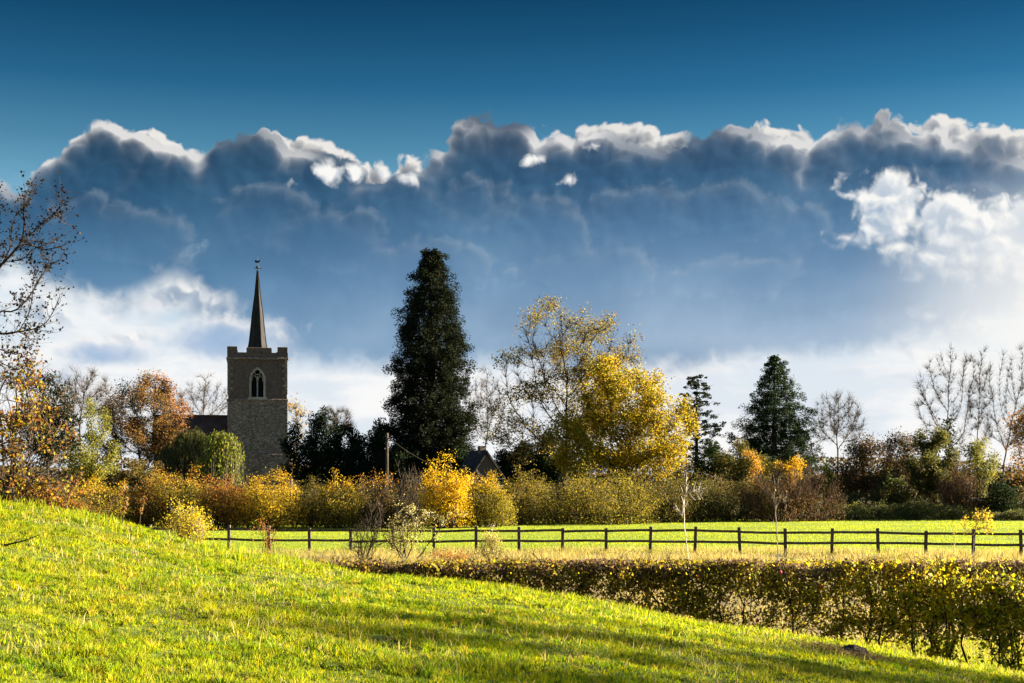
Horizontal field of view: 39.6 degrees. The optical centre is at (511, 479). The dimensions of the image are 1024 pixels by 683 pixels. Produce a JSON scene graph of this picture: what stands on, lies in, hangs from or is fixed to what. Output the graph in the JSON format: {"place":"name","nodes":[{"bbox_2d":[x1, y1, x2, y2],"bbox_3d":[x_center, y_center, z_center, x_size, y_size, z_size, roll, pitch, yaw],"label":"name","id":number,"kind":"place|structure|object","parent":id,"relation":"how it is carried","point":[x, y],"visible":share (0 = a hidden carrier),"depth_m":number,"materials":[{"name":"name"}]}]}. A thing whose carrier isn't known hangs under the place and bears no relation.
{"place":"outdoors","nodes":[
{"label":"outdoors","id":0,"kind":"place"},
{"bbox_2d":[0,495,1023,682],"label":"hill grass","id":1,"kind":"structure","parent":0,"point":[318,626],"depth_m":15.64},
{"bbox_2d":[0,481,1023,682],"bbox_3d":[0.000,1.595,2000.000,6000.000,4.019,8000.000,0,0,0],"label":"ground","id":2,"kind":"structure","parent":0,"point":[376,635],"depth_m":19.69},
{"bbox_2d":[0,170,86,385],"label":"alder tree","id":3,"kind":"object","parent":2,"relation":"on","point":[6,257],"visible":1,"depth_m":24.03,"materials":[{"name":"brown plant"}]},
{"bbox_2d":[7,368,84,506],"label":"holly tree","id":4,"kind":"object","parent":2,"relation":"on","point":[66,410],"visible":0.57,"depth_m":103.63,"materials":[{"name":"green plant"}]},
{"bbox_2d":[0,327,102,503],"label":"hazel shrub","id":5,"kind":"object","parent":2,"relation":"on","point":[12,444],"visible":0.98,"depth_m":24.47,"materials":[{"name":"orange plant"}]},
{"bbox_2d":[0,473,102,508],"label":"bramble bush","id":6,"kind":"object","parent":2,"relation":"on","point":[49,495],"visible":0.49,"depth_m":24.96,"materials":[{"name":"brown plant"}]},
{"bbox_2d":[13,477,111,515],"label":"hedgerow bush","id":7,"kind":"object","parent":2,"relation":"on","point":[79,504],"visible":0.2,"depth_m":98.26,"materials":[{"name":"orange plant"}]},
{"bbox_2d":[49,362,122,500],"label":"bare tree","id":8,"kind":"object","parent":2,"relation":"on","point":[101,389],"visible":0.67,"depth_m":129.85,"materials":[{"name":"brown plant"}]},
{"bbox_2d":[63,397,122,491],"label":"poplar sapling","id":9,"kind":"object","parent":2,"relation":"on","point":[91,467],"visible":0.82,"depth_m":117.86,"materials":[{"name":"green plant"}]},
{"bbox_2d":[64,468,136,523],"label":"hedgerow bush","id":10,"kind":"object","parent":2,"relation":"on","point":[118,512],"visible":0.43,"depth_m":102.06,"materials":[{"name":"yellow plant"}]},
{"bbox_2d":[101,475,171,527],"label":"hedgerow bush","id":11,"kind":"object","parent":2,"relation":"on","point":[134,507],"visible":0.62,"depth_m":103.81,"materials":[{"name":"brown plant"}]},
{"bbox_2d":[91,369,190,493],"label":"ash tree","id":12,"kind":"object","parent":2,"relation":"on","point":[139,436],"visible":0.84,"depth_m":139.42,"materials":[{"name":"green plant"}]},
{"bbox_2d":[100,458,183,490],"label":"bush","id":13,"kind":"object","parent":2,"relation":"on","point":[139,468],"visible":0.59,"depth_m":123.81,"materials":[{"name":"orange plant"}]},
{"bbox_2d":[144,367,191,502],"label":"oak tree","id":14,"kind":"object","parent":2,"relation":"on","point":[181,412],"visible":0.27,"depth_m":149.78,"materials":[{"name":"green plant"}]},
{"bbox_2d":[129,461,224,527],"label":"hedgerow bush","id":15,"kind":"object","parent":2,"relation":"on","point":[181,497],"visible":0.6,"depth_m":104.59,"materials":[{"name":"yellow plant"}]},
{"bbox_2d":[156,427,208,510],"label":"willow tree","id":16,"kind":"object","parent":2,"relation":"on","point":[184,452],"visible":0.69,"depth_m":132.41,"materials":[{"name":"green plant"}]},
{"bbox_2d":[171,389,197,436],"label":"bare tree","id":17,"kind":"object","parent":2,"relation":"on","point":[182,401],"visible":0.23,"depth_m":159.94,"materials":[{"name":"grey plant"}]},
{"bbox_2d":[152,491,224,543],"bbox_3d":[-6.872,1.829,30.014,1.583,3.188,1.208,0,0,0],"label":"broom bush","id":18,"kind":"object","parent":2,"relation":"on","point":[188,533],"visible":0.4,"depth_m":29.95,"materials":[{"name":"yellow plant"}]},
{"bbox_2d":[172,370,227,414],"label":"bare tree","id":19,"kind":"object","parent":2,"relation":"on","point":[203,401],"visible":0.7,"depth_m":185.83,"materials":[{"name":"grey plant"}]},
{"bbox_2d":[192,429,245,508],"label":"willow tree","id":20,"kind":"object","parent":2,"relation":"on","point":[221,454],"visible":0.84,"depth_m":127.17,"materials":[{"name":"green plant"}]},
{"bbox_2d":[185,474,257,527],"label":"hedgerow bush","id":21,"kind":"object","parent":2,"relation":"on","point":[224,514],"visible":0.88,"depth_m":103.59,"materials":[{"name":"orange plant"}]},
{"bbox_2d":[153,257,291,510],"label":"church","id":22,"kind":"structure","parent":2,"relation":"on","point":[255,419],"depth_m":165.22,"materials":[{"name":"grey stone"}]},
{"bbox_2d":[248,367,266,399],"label":"window","id":23,"kind":"structure","parent":22,"relation":"in","point":[257,382],"depth_m":165.36,"materials":[{"name":"grey stone"}]},
{"bbox_2d":[210,478,271,524],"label":"hedgerow bush","id":24,"kind":"object","parent":2,"relation":"on","point":[235,482],"visible":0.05,"depth_m":112.70,"materials":[{"name":"orange plant"}]},
{"bbox_2d":[213,465,314,528],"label":"hedgerow bush","id":25,"kind":"object","parent":2,"relation":"on","point":[269,511],"visible":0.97,"depth_m":103.33,"materials":[{"name":"yellow plant"}]},
{"bbox_2d":[250,518,281,553],"bbox_3d":[-10.747,2.729,62.006,1.401,2.214,0.916,0,0,0],"label":"rosebay plant","id":26,"kind":"object","parent":2,"relation":"on","point":[267,539],"visible":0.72,"depth_m":61.99,"materials":[{"name":"red plant"}]},
{"bbox_2d":[287,393,311,499],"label":"pale ash tree","id":27,"kind":"object","parent":2,"relation":"on","point":[298,413],"visible":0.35,"depth_m":175.77,"materials":[{"name":"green plant"}]},
{"bbox_2d":[278,405,345,493],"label":"yew tree","id":28,"kind":"object","parent":2,"relation":"on","point":[308,448],"visible":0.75,"depth_m":151.35,"materials":[{"name":"green plant"}]},
{"bbox_2d":[280,475,349,527],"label":"hedgerow bush","id":29,"kind":"object","parent":2,"relation":"on","point":[308,516],"visible":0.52,"depth_m":106.47,"materials":[{"name":"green plant"}]},
{"bbox_2d":[315,404,356,492],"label":"bare tree","id":30,"kind":"object","parent":2,"relation":"on","point":[335,418],"visible":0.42,"depth_m":171.88,"materials":[{"name":"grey plant"}]},
{"bbox_2d":[303,467,369,527],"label":"hedgerow bush","id":31,"kind":"object","parent":2,"relation":"on","point":[337,515],"visible":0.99,"depth_m":104.00,"materials":[{"name":"green plant"}]},
{"bbox_2d":[312,421,374,489],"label":"yew tree","id":32,"kind":"object","parent":2,"relation":"on","point":[328,454],"visible":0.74,"depth_m":149.40,"materials":[{"name":"green plant"}]},
{"bbox_2d":[332,475,393,522],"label":"hedgerow bush","id":33,"kind":"object","parent":2,"relation":"on","point":[358,494],"visible":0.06,"depth_m":113.86,"materials":[{"name":"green plant"}]},
{"bbox_2d":[343,496,386,561],"bbox_3d":[-6.231,2.124,60.036,2.029,3.041,1.939,0,0,-34],"label":"thorn bush","id":34,"kind":"object","parent":2,"relation":"on","point":[375,532],"visible":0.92,"depth_m":59.95,"materials":[{"name":"brown plant"}]},
{"bbox_2d":[337,467,417,527],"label":"hedgerow bush","id":35,"kind":"object","parent":2,"relation":"on","point":[390,513],"visible":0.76,"depth_m":105.11,"materials":[{"name":"brown plant"}]},
{"bbox_2d":[352,417,408,491],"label":"yew tree","id":36,"kind":"object","parent":2,"relation":"on","point":[378,441],"visible":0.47,"depth_m":147.32,"materials":[{"name":"green plant"}]},
{"bbox_2d":[362,460,443,527],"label":"hedgerow bush","id":37,"kind":"object","parent":2,"relation":"on","point":[401,492],"visible":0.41,"depth_m":106.86,"materials":[{"name":"brown plant"}]},
{"bbox_2d":[374,444,444,502],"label":"yew tree","id":38,"kind":"object","parent":2,"relation":"on","point":[398,457],"visible":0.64,"depth_m":145.12,"materials":[{"name":"green plant"}]},
{"bbox_2d":[362,494,474,559],"bbox_3d":[-3.939,2.203,60.022,4.749,3.263,2.258,0,0,0],"label":"buddleia bush","id":39,"kind":"object","parent":2,"relation":"on","point":[401,535],"visible":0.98,"depth_m":59.94,"materials":[{"name":"green plant"}]},
{"bbox_2d":[385,433,454,494],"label":"telegraph pole","id":40,"kind":"object","parent":2,"relation":"on","point":[387,461],"visible":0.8,"depth_m":121.88,"materials":[{"name":"brown wood"}]},
{"bbox_2d":[381,247,491,491],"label":"giant redwood","id":41,"kind":"object","parent":2,"relation":"on","point":[428,436],"visible":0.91,"depth_m":148.19,"materials":[{"name":"green plant"}]},
{"bbox_2d":[412,449,476,527],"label":"hedgerow bush","id":42,"kind":"object","parent":2,"relation":"on","point":[454,493],"visible":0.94,"depth_m":103.72,"materials":[{"name":"yellow plant"}]},
{"bbox_2d":[432,445,469,481],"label":"yew tree","id":43,"kind":"object","parent":2,"relation":"on","point":[460,455],"visible":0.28,"depth_m":144.87,"materials":[{"name":"green plant"}]},
{"bbox_2d":[429,547,479,562],"bbox_3d":[-2.461,3.266,59.011,1.966,1.049,1.334,0,0,-32],"label":"dogwood bush","id":44,"kind":"object","parent":2,"relation":"on","point":[460,556],"visible":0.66,"depth_m":58.91,"materials":[{"name":"orange plant"}]},
{"bbox_2d":[451,446,507,515],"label":"brick cottage","id":45,"kind":"structure","parent":2,"relation":"on","point":[479,461],"depth_m":134.19,"materials":[{"name":"grey brick"}]},
{"bbox_2d":[454,468,519,526],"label":"hedgerow bush","id":46,"kind":"object","parent":2,"relation":"on","point":[480,512],"visible":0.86,"depth_m":105.19,"materials":[{"name":"yellow plant"}]},
{"bbox_2d":[467,364,514,445],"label":"bare tree","id":47,"kind":"object","parent":2,"relation":"on","point":[489,404],"visible":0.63,"depth_m":175.79,"materials":[{"name":"grey plant"}]},
{"bbox_2d":[473,528,508,560],"bbox_3d":[-0.887,2.868,58.085,1.505,1.786,1.025,0,0,0],"label":"goldenrod clump","id":48,"kind":"object","parent":2,"relation":"on","point":[490,545],"visible":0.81,"depth_m":57.95,"materials":[{"name":"yellow plant"}]},
{"bbox_2d":[469,482,521,520],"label":"hedgerow bush","id":49,"kind":"object","parent":2,"relation":"on","point":[508,498],"visible":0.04,"depth_m":118.49,"materials":[{"name":"green plant"}]},
{"bbox_2d":[2,505,999,682],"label":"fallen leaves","id":50,"kind":"object","parent":2,"relation":"on","point":[220,596],"visible":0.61,"depth_m":15.66,"materials":[{"name":"brown plant"}]},
{"bbox_2d":[0,452,1023,499],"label":"distant wood","id":51,"kind":"object","parent":2,"relation":"on","point":[1008,477],"visible":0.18,"depth_m":249.61,"materials":[{"name":"brown plant"}]},
{"bbox_2d":[481,460,563,524],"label":"hedgerow bush","id":52,"kind":"object","parent":2,"relation":"on","point":[530,501],"visible":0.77,"depth_m":111.26,"materials":[{"name":"green plant"}]},
{"bbox_2d":[493,439,552,505],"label":"yew tree","id":53,"kind":"object","parent":2,"relation":"on","point":[505,468],"visible":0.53,"depth_m":145.25,"materials":[{"name":"green plant"}]},
{"bbox_2d":[526,427,563,497],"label":"yew tree","id":54,"kind":"object","parent":2,"relation":"on","point":[555,474],"visible":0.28,"depth_m":147.24,"materials":[{"name":"green plant"}]},
{"bbox_2d":[517,478,597,522],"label":"hedgerow bush","id":55,"kind":"object","parent":2,"relation":"on","point":[559,499],"visible":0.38,"depth_m":114.21,"materials":[{"name":"green plant"}]},
{"bbox_2d":[478,292,647,485],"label":"lime tree","id":56,"kind":"object","parent":2,"relation":"on","point":[566,379],"visible":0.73,"depth_m":139.49,"materials":[{"name":"yellow plant"}]},
{"bbox_2d":[146,525,1023,556],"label":"post and rail fence","id":57,"kind":"object","parent":2,"relation":"on","point":[518,540],"visible":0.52,"depth_m":67.35,"materials":[{"name":"brown wood"}]},
{"bbox_2d":[552,480,623,519],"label":"hedgerow bush","id":58,"kind":"object","parent":2,"relation":"on","point":[592,498],"visible":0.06,"depth_m":121.53,"materials":[{"name":"green plant"}]},
{"bbox_2d":[541,460,671,524],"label":"hedgerow bush","id":59,"kind":"object","parent":2,"relation":"on","point":[600,506],"visible":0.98,"depth_m":112.79,"materials":[{"name":"green plant"}]},
{"bbox_2d":[537,348,704,493],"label":"maple tree","id":60,"kind":"object","parent":2,"relation":"on","point":[630,457],"visible":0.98,"depth_m":130.75,"materials":[{"name":"yellow plant"}]},
{"bbox_2d":[233,542,1023,667],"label":"clipped hedge","id":61,"kind":"object","parent":2,"relation":"on","point":[675,573],"visible":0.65,"depth_m":25.79,"materials":[{"name":"green plant"}]},
{"bbox_2d":[233,543,1023,658],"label":"verge grass","id":62,"kind":"structure","parent":2,"relation":"on","point":[586,552],"depth_m":64.11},
{"bbox_2d":[609,470,704,522],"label":"hedgerow bush","id":63,"kind":"object","parent":2,"relation":"on","point":[668,515],"visible":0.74,"depth_m":115.69,"materials":[{"name":"green plant"}]},
{"bbox_2d":[631,476,706,519],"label":"hedgerow bush","id":64,"kind":"object","parent":2,"relation":"on","point":[666,492],"visible":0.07,"depth_m":123.45,"materials":[{"name":"green plant"}]},
{"bbox_2d":[673,472,708,559],"bbox_3d":[7.549,1.544,59.844,1.596,4.214,1.109,0,0,0],"label":"birch sapling","id":65,"kind":"object","parent":2,"relation":"on","point":[686,488],"visible":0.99,"depth_m":59.97,"materials":[{"name":"white plant"}]},
{"bbox_2d":[646,467,738,521],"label":"hedgerow bush","id":66,"kind":"object","parent":2,"relation":"on","point":[707,505],"visible":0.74,"depth_m":117.65,"materials":[{"name":"green plant"}]},
{"bbox_2d":[670,374,726,492],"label":"pine tree","id":67,"kind":"object","parent":2,"relation":"on","point":[696,385],"visible":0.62,"depth_m":145.53,"materials":[{"name":"green plant"}]},
{"bbox_2d":[689,437,738,489],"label":"holly tree","id":68,"kind":"object","parent":2,"relation":"on","point":[713,450],"visible":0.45,"depth_m":137.57,"materials":[{"name":"green plant"}]},
{"bbox_2d":[692,472,753,518],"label":"hedgerow bush","id":69,"kind":"object","parent":2,"relation":"on","point":[731,493],"visible":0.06,"depth_m":125.00,"materials":[{"name":"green plant"}]},
{"bbox_2d":[700,466,774,520],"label":"hedgerow bush","id":70,"kind":"object","parent":2,"relation":"on","point":[726,487],"visible":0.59,"depth_m":120.00,"materials":[{"name":"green plant"}]},
{"bbox_2d":[712,437,775,508],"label":"hazel tree","id":71,"kind":"object","parent":2,"relation":"on","point":[739,470],"visible":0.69,"depth_m":133.71,"materials":[{"name":"green plant"}]},
{"bbox_2d":[742,450,764,518],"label":"field maple","id":72,"kind":"object","parent":2,"relation":"on","point":[756,464],"visible":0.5,"depth_m":126.81,"materials":[{"name":"orange plant"}]},
{"bbox_2d":[734,471,782,518],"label":"hedgerow bush","id":73,"kind":"object","parent":2,"relation":"on","point":[760,493],"visible":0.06,"depth_m":126.43,"materials":[{"name":"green plant"}]},
{"bbox_2d":[723,354,825,512],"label":"spruce tree","id":74,"kind":"object","parent":2,"relation":"on","point":[779,426],"visible":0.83,"depth_m":148.81,"materials":[{"name":"green plant"}]},
{"bbox_2d":[727,456,822,521],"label":"hedgerow bush","id":75,"kind":"object","parent":2,"relation":"on","point":[793,501],"visible":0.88,"depth_m":118.42,"materials":[{"name":"red plant"}]},
{"bbox_2d":[768,476,788,558],"bbox_3d":[11.294,1.595,59.986,1.096,4.123,0.649,0,0,0],"label":"young sapling","id":76,"kind":"object","parent":2,"relation":"on","point":[776,503],"visible":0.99,"depth_m":60.03,"materials":[{"name":"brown plant"}]},
{"bbox_2d":[771,454,806,516],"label":"field maple","id":77,"kind":"object","parent":2,"relation":"on","point":[793,466],"visible":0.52,"depth_m":125.70,"materials":[{"name":"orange plant"}]},
{"bbox_2d":[777,460,849,520],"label":"hedgerow bush","id":78,"kind":"object","parent":2,"relation":"on","point":[827,501],"visible":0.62,"depth_m":120.52,"materials":[{"name":"red plant"}]},
{"bbox_2d":[821,462,833,515],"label":"lime sapling","id":79,"kind":"object","parent":2,"relation":"on","point":[829,471],"visible":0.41,"depth_m":131.94,"materials":[{"name":"green plant"}]},
{"bbox_2d":[810,389,866,496],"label":"bare tree","id":80,"kind":"object","parent":2,"relation":"on","point":[833,428],"visible":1,"depth_m":149.86,"materials":[{"name":"brown plant"}]},
{"bbox_2d":[819,489,875,517],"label":"thicket bush","id":81,"kind":"object","parent":2,"relation":"on","point":[861,494],"visible":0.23,"depth_m":132.15,"materials":[{"name":"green plant"}]},
{"bbox_2d":[822,496,873,519],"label":"bramble mound","id":82,"kind":"object","parent":2,"relation":"on","point":[857,509],"visible":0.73,"depth_m":124.48,"materials":[{"name":"green plant"}]},
{"bbox_2d":[773,636,924,668],"bbox_3d":[4.814,2.467,20.604,2.213,0.487,1.578,0,0,0],"label":"molehill","id":83,"kind":"object","parent":2,"relation":"on","point":[856,650],"visible":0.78,"depth_m":20.52,"materials":[{"name":"brown soil"}]},
{"bbox_2d":[830,429,907,502],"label":"russet tree","id":84,"kind":"object","parent":2,"relation":"on","point":[854,478],"visible":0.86,"depth_m":137.43,"materials":[{"name":"brown plant"}]},
{"bbox_2d":[858,499,909,520],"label":"bramble mound","id":85,"kind":"object","parent":2,"relation":"on","point":[877,513],"visible":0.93,"depth_m":125.47,"materials":[{"name":"green plant"}]},
{"bbox_2d":[865,462,915,518],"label":"bush","id":86,"kind":"object","parent":2,"relation":"on","point":[898,496],"visible":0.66,"depth_m":130.71,"materials":[{"name":"green plant"}]},
{"bbox_2d":[873,426,926,501],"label":"russet tree","id":87,"kind":"object","parent":2,"relation":"on","point":[903,444],"visible":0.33,"depth_m":139.59,"materials":[{"name":"brown plant"}]},
{"bbox_2d":[885,485,944,517],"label":"thicket bush","id":88,"kind":"object","parent":2,"relation":"on","point":[926,495],"visible":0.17,"depth_m":132.26,"materials":[{"name":"green plant"}]},
{"bbox_2d":[891,496,940,520],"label":"bramble mound","id":89,"kind":"object","parent":2,"relation":"on","point":[918,511],"visible":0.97,"depth_m":125.54,"materials":[{"name":"green plant"}]},
{"bbox_2d":[902,425,961,516],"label":"ivy clad tree","id":90,"kind":"object","parent":2,"relation":"on","point":[933,467],"visible":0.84,"depth_m":133.59,"materials":[{"name":"green plant"}]},
{"bbox_2d":[874,554,994,665],"bbox_3d":[7.545,2.558,25.422,2.131,2.496,1.159,0,0,14],"label":"hedge maple","id":91,"kind":"object","parent":2,"relation":"on","point":[929,618],"visible":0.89,"depth_m":25.27,"materials":[{"name":"green plant"}]},
{"bbox_2d":[910,344,980,473],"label":"poplar tree","id":92,"kind":"object","parent":2,"relation":"on","point":[948,419],"visible":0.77,"depth_m":141.97,"materials":[{"name":"brown plant"}]},
{"bbox_2d":[927,500,974,519],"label":"bramble mound","id":93,"kind":"object","parent":2,"relation":"on","point":[956,512],"visible":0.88,"depth_m":126.45,"materials":[{"name":"green plant"}]},
{"bbox_2d":[926,451,987,513],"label":"bush","id":94,"kind":"object","parent":2,"relation":"on","point":[956,494],"visible":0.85,"depth_m":130.40,"materials":[{"name":"red plant"}]},
{"bbox_2d":[956,506,996,559],"bbox_3d":[20.255,2.380,62.022,1.700,2.516,1.233,0,0,0],"label":"maple sapling","id":95,"kind":"object","parent":2,"relation":"on","point":[987,523],"visible":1,"depth_m":61.98,"materials":[{"name":"yellow plant"}]},
{"bbox_2d":[956,436,1002,496],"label":"sallow tree","id":96,"kind":"object","parent":2,"relation":"on","point":[975,453],"visible":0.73,"depth_m":137.71,"materials":[{"name":"green plant"}]},
{"bbox_2d":[963,346,996,445],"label":"poplar tree","id":97,"kind":"object","parent":2,"relation":"on","point":[979,388],"visible":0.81,"depth_m":145.93,"materials":[{"name":"brown plant"}]},
{"bbox_2d":[962,508,1006,520],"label":"bramble mound","id":98,"kind":"object","parent":2,"relation":"on","point":[996,515],"visible":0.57,"depth_m":124.55,"materials":[{"name":"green plant"}]},
{"bbox_2d":[955,564,1023,670],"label":"hedge maple","id":99,"kind":"object","parent":2,"relation":"on","point":[994,605],"visible":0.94,"depth_m":25.31,"materials":[{"name":"green plant"}]},
{"bbox_2d":[969,342,1023,489],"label":"poplar tree","id":100,"kind":"object","parent":2,"relation":"on","point":[1021,388],"visible":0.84,"depth_m":139.99,"materials":[{"name":"brown plant"}]},
{"bbox_2d":[977,471,1021,514],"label":"bush","id":101,"kind":"object","parent":2,"relation":"on","point":[1003,501],"visible":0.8,"depth_m":130.56,"materials":[{"name":"green plant"}]},
{"bbox_2d":[997,404,1023,497],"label":"copper tree","id":102,"kind":"object","parent":2,"relation":"on","point":[1016,429],"visible":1,"depth_m":128.70,"materials":[{"name":"brown plant"}]},
{"bbox_2d":[997,508,1023,520],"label":"bramble mound","id":103,"kind":"object","parent":2,"relation":"on","point":[1011,514],"visible":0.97,"depth_m":124.30,"materials":[{"name":"green plant"}]},
{"bbox_2d":[998,485,1023,509],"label":"thicket bush","id":104,"kind":"object","parent":2,"relation":"on","point":[1021,498],"visible":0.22,"depth_m":132.70,"materials":[{"name":"green plant"}]},
{"bbox_2d":[0,0,1023,480],"label":"sky","id":105,"kind":"structure","parent":0,"point":[834,189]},
{"bbox_2d":[154,517,1023,554],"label":"pasture grass","id":106,"kind":"structure","parent":0,"point":[859,527],"depth_m":89.69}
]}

